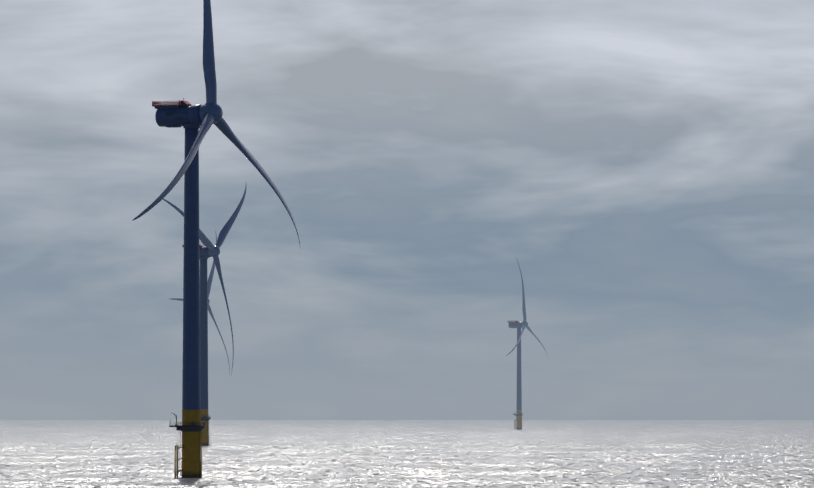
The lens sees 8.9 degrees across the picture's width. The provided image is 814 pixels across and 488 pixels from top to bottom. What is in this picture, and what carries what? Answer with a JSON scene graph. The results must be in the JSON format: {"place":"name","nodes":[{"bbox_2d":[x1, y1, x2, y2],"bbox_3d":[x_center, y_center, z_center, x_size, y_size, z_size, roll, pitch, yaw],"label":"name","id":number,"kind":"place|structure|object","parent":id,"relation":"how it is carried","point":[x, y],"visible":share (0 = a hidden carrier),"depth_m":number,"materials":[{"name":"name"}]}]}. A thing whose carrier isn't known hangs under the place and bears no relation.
{"place":"outdoors","nodes":[
{"label":"outdoors","id":0,"kind":"place"},
{"bbox_2d":[0,420,813,487],"bbox_3d":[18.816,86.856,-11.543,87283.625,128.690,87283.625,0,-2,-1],"label":"sea","id":1,"kind":"structure","parent":0,"point":[434,454],"depth_m":2564.06,"materials":[{"name":"grey liquid"}]},
{"bbox_2d":[171,231,229,375],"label":"wind turbine","id":2,"kind":"object","parent":1,"relation":"on","point":[209,281],"visible":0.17,"depth_m":4655.13,"materials":[{"name":"paint"}]},
{"bbox_2d":[163,185,246,445],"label":"wind turbine","id":3,"kind":"object","parent":1,"relation":"on","point":[208,250],"visible":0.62,"depth_m":3179.14,"materials":[{"name":"paint"}]},
{"bbox_2d":[132,0,299,477],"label":"wind turbine","id":4,"kind":"object","parent":1,"relation":"on","point":[191,119],"visible":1,"depth_m":1695.53,"materials":[{"name":"paint"}]},
{"bbox_2d":[506,259,547,429],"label":"wind turbine","id":5,"kind":"object","parent":1,"relation":"on","point":[518,325],"visible":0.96,"depth_m":5879.25,"materials":[{"name":"paint"}]},
{"bbox_2d":[0,0,813,419],"label":"sky","id":6,"kind":"structure","parent":0,"point":[645,168],"materials":[{"name":"grey"}]}
]}

